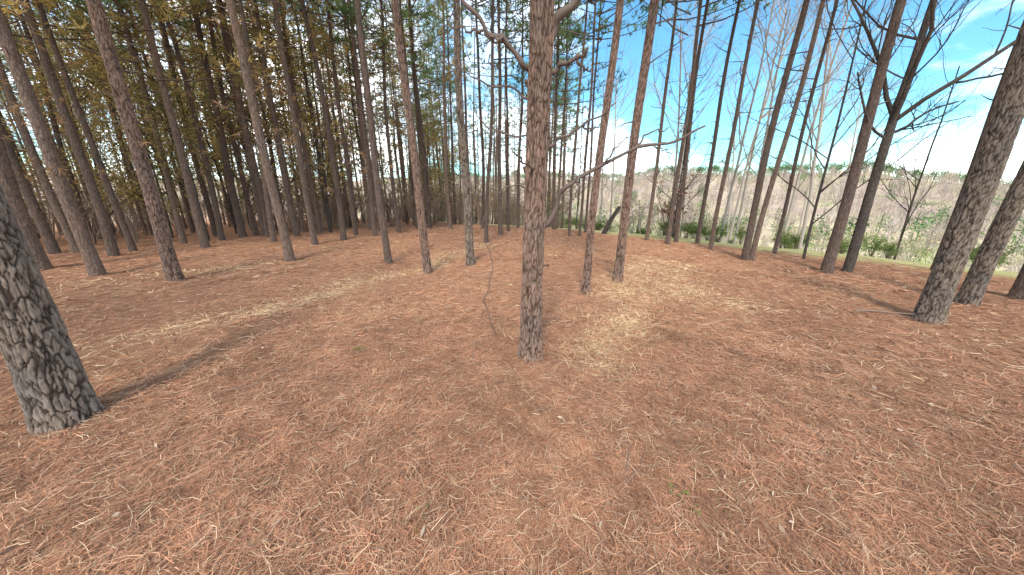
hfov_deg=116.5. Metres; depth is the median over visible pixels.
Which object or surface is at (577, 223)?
green shrub
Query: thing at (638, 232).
green shrub
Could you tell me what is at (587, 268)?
pine tree
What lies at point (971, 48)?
sky
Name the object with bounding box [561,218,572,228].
green shrub
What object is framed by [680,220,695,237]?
green shrub
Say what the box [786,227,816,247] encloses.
green shrub
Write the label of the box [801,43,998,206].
bare sapling tree
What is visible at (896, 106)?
bare oak tree
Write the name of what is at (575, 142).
pine tree
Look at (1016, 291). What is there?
pine tree
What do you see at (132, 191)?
understory hardwood trees
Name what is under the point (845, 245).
green shrub
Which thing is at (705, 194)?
pine tree
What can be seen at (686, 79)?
bare sapling tree
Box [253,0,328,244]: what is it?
pine tree
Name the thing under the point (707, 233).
green shrub
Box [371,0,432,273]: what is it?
pine tree
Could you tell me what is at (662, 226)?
green shrub
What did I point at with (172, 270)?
pine tree
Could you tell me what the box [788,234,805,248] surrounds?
green shrub
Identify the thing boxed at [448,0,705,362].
pine tree
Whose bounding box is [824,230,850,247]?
green shrub
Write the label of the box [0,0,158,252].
pine tree
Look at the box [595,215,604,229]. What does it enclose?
green shrub
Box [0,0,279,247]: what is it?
pine tree
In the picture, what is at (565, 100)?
pine tree
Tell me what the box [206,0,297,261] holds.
pine tree
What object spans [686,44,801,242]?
bare sapling tree
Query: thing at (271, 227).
pine tree
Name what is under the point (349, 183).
pine tree
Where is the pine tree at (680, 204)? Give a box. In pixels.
[670,0,722,241]
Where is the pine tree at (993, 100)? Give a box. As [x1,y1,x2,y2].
[929,2,1023,269]
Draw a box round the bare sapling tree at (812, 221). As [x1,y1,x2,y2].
[722,0,1011,258]
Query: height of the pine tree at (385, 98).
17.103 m
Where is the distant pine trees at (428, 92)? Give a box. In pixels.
[0,0,597,243]
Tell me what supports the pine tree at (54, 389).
on the ground at (874, 274)
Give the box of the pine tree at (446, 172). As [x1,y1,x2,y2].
[425,0,462,228]
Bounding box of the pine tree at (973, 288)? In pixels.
[952,160,1023,307]
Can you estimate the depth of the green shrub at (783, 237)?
11.23 m
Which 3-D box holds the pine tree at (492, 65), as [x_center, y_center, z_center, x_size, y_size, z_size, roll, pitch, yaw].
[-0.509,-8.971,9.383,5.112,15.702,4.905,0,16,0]
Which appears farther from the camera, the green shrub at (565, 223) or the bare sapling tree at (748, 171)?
the green shrub at (565, 223)
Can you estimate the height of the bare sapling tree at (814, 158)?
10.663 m
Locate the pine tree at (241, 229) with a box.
[136,0,301,237]
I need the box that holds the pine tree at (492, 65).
[427,0,529,242]
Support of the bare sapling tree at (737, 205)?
on the ground at (874, 274)
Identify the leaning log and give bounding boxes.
[601,206,620,233]
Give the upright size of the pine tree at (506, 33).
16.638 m
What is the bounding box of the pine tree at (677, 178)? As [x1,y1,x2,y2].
[639,0,773,243]
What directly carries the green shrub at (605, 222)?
on the ground at (874, 274)
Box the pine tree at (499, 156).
[477,0,572,234]
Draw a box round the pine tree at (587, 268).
[581,0,623,294]
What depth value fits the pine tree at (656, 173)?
10.90 m
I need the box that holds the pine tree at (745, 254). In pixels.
[740,0,809,259]
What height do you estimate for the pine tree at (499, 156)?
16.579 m
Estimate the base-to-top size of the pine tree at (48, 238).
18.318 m
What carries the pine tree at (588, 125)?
on the ground at (874, 274)
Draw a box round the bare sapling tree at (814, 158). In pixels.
[725,0,940,248]
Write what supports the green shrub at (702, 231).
on the ground at (874, 274)
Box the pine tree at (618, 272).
[612,0,683,282]
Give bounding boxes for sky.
[0,0,1023,183]
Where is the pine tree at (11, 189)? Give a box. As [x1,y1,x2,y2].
[0,0,91,270]
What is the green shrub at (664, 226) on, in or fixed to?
on the ground at (874, 274)
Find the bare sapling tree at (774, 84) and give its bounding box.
[727,0,830,186]
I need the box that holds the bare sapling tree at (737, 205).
[727,0,882,242]
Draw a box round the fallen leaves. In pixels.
[2,239,1016,571]
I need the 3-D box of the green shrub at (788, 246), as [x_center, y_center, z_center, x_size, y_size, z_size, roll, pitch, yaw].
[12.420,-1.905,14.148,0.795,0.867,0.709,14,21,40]
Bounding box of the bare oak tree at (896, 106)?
[814,0,1023,272]
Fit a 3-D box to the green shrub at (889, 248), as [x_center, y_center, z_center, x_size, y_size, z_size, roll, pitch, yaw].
[11.394,-1.185,9.472,0.708,0.714,0.818,11,19,32]
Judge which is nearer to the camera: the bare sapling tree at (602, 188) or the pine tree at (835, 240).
the pine tree at (835, 240)
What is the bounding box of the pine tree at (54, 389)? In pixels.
[0,185,105,434]
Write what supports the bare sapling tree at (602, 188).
on the ground at (874, 274)
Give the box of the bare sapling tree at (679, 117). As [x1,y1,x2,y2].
[629,1,744,198]
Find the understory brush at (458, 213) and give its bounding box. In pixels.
[22,157,581,243]
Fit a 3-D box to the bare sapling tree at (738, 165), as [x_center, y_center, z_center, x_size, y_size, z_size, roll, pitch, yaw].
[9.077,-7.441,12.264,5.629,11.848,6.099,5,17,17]
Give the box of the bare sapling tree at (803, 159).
[780,0,977,247]
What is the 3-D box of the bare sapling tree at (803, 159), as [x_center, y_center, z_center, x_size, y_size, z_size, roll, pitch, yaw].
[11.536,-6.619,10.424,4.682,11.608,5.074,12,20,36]
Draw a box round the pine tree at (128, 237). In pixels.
[5,0,137,251]
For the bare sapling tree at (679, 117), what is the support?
on the ground at (874, 274)
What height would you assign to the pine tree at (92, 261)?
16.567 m
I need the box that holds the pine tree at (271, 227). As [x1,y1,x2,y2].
[216,0,302,241]
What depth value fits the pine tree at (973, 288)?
4.87 m
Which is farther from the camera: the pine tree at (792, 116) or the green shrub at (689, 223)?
the green shrub at (689, 223)
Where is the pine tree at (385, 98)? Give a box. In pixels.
[333,0,435,232]
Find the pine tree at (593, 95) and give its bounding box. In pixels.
[559,0,671,231]
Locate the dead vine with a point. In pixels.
(489, 279)
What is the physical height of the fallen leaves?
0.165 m
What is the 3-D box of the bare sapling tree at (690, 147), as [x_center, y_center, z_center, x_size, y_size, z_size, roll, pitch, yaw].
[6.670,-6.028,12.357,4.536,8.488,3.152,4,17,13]
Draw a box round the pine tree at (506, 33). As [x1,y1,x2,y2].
[447,0,529,230]
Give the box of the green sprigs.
[347,345,700,530]
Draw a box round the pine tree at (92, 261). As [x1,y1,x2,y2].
[0,0,120,275]
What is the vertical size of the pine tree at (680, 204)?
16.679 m
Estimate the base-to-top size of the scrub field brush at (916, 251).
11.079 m
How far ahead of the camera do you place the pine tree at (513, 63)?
14.42 m
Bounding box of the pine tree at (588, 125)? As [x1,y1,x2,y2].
[558,0,644,235]
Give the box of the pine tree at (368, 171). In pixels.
[288,0,413,235]
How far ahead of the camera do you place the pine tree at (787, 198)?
8.58 m
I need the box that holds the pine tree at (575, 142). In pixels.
[554,0,634,235]
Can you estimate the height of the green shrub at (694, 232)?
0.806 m
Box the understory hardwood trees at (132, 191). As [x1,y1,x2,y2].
[0,0,470,240]
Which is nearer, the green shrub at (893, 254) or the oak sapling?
the green shrub at (893, 254)
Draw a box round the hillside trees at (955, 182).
[432,159,1023,254]
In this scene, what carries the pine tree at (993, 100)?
on the ground at (874, 274)
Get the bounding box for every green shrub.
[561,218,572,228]
[572,217,583,228]
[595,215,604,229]
[601,215,614,231]
[635,223,645,233]
[655,220,673,235]
[656,217,676,231]
[680,215,696,237]
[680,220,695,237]
[687,225,702,238]
[689,220,708,235]
[702,224,720,240]
[709,220,730,241]
[732,225,754,243]
[772,226,793,247]
[783,242,794,248]
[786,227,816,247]
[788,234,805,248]
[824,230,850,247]
[840,236,861,253]
[861,230,900,256]
[878,238,911,258]
[883,247,902,258]
[968,237,1023,264]
[969,242,1005,259]
[969,244,1022,266]
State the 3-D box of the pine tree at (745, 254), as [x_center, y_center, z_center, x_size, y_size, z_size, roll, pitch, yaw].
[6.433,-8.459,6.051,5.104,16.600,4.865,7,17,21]
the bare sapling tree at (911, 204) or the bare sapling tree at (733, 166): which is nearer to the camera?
the bare sapling tree at (911, 204)
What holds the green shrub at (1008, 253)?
on the ground at (874, 274)
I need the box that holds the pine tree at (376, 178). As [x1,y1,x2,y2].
[312,0,395,263]
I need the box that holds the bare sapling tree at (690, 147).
[625,0,747,237]
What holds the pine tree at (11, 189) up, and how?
on the ground at (874, 274)
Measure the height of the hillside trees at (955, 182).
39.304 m
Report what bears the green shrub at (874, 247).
on the ground at (874, 274)
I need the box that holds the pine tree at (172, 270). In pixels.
[84,0,185,281]
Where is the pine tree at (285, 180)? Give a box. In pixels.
[167,0,355,235]
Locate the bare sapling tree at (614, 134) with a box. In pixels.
[574,23,674,231]
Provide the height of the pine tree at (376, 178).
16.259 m
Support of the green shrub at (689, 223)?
on the ground at (874, 274)
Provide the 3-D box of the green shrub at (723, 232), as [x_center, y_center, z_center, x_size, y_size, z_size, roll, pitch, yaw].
[9.126,-2.487,13.966,0.847,1.036,0.950,11,19,32]
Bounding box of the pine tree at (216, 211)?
[58,0,243,240]
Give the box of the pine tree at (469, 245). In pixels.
[438,0,488,265]
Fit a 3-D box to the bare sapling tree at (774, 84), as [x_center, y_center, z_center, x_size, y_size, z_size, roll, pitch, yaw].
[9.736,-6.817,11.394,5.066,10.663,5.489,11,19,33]
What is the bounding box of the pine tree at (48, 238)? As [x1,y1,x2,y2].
[0,24,61,253]
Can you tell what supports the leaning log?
on the ground at (874, 274)
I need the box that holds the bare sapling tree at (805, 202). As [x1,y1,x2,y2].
[781,0,920,244]
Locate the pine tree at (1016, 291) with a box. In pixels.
[1006,263,1023,300]
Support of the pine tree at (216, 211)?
on the ground at (874, 274)
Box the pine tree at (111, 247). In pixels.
[0,0,161,255]
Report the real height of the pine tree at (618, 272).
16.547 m
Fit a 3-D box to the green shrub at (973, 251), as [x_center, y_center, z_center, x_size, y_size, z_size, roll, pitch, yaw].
[13.700,-0.950,9.303,0.848,0.889,0.921,13,21,39]
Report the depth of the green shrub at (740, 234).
13.62 m
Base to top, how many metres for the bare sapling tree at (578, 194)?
9.549 m
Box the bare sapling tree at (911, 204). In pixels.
[845,0,990,259]
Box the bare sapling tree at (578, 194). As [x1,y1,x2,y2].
[565,52,634,228]
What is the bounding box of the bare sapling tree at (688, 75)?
[629,0,733,225]
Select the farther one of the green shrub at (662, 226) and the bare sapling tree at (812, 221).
the green shrub at (662, 226)
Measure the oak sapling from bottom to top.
2.734 m
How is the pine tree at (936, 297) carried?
on the ground at (874, 274)
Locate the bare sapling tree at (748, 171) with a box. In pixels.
[733,0,885,243]
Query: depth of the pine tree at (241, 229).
12.67 m
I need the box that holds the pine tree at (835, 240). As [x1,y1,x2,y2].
[819,0,963,273]
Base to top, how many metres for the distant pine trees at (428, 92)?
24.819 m
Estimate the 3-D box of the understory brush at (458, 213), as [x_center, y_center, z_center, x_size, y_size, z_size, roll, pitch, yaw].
[-24.950,-6.612,31.457,67.820,9.398,55.623,0,16,0]
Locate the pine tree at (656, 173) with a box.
[645,0,741,239]
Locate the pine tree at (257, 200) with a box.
[122,0,305,235]
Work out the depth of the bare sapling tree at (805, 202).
17.14 m
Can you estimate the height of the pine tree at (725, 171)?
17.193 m
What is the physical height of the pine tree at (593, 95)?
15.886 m
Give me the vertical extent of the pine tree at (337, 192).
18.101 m
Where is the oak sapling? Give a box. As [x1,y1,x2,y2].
[652,170,707,235]
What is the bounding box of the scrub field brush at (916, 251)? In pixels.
[502,193,1023,272]
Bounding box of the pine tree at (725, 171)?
[708,0,759,249]
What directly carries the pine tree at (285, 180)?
on the ground at (874, 274)
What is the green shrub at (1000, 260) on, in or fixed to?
on the ground at (874, 274)
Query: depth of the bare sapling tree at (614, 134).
20.40 m
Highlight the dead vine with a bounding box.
[482,214,496,334]
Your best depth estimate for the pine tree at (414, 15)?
14.37 m
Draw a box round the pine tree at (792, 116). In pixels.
[749,0,828,259]
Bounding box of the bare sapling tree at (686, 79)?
[624,4,778,237]
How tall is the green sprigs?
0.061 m
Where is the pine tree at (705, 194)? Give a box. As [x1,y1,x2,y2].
[694,0,741,243]
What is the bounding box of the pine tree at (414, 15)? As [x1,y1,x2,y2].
[367,0,446,228]
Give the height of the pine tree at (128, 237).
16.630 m
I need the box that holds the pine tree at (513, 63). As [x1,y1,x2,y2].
[495,0,589,101]
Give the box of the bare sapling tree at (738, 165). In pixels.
[676,0,818,241]
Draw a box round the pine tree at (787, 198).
[772,0,865,253]
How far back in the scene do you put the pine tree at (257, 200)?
12.51 m
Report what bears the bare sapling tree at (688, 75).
on the ground at (874, 274)
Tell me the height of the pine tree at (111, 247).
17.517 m
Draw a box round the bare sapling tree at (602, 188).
[561,35,661,230]
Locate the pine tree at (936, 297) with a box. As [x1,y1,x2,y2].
[909,21,1023,324]
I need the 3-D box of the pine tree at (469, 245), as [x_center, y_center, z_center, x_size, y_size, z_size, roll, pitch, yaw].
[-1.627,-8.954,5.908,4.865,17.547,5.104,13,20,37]
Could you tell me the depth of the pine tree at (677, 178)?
9.95 m
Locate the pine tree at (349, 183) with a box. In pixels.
[268,0,385,234]
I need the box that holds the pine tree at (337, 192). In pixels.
[262,0,370,240]
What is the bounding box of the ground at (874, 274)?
[0,170,1023,574]
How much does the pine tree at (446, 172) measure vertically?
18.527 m
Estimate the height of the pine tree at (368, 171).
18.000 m
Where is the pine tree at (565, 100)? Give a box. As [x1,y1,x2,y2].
[522,0,629,228]

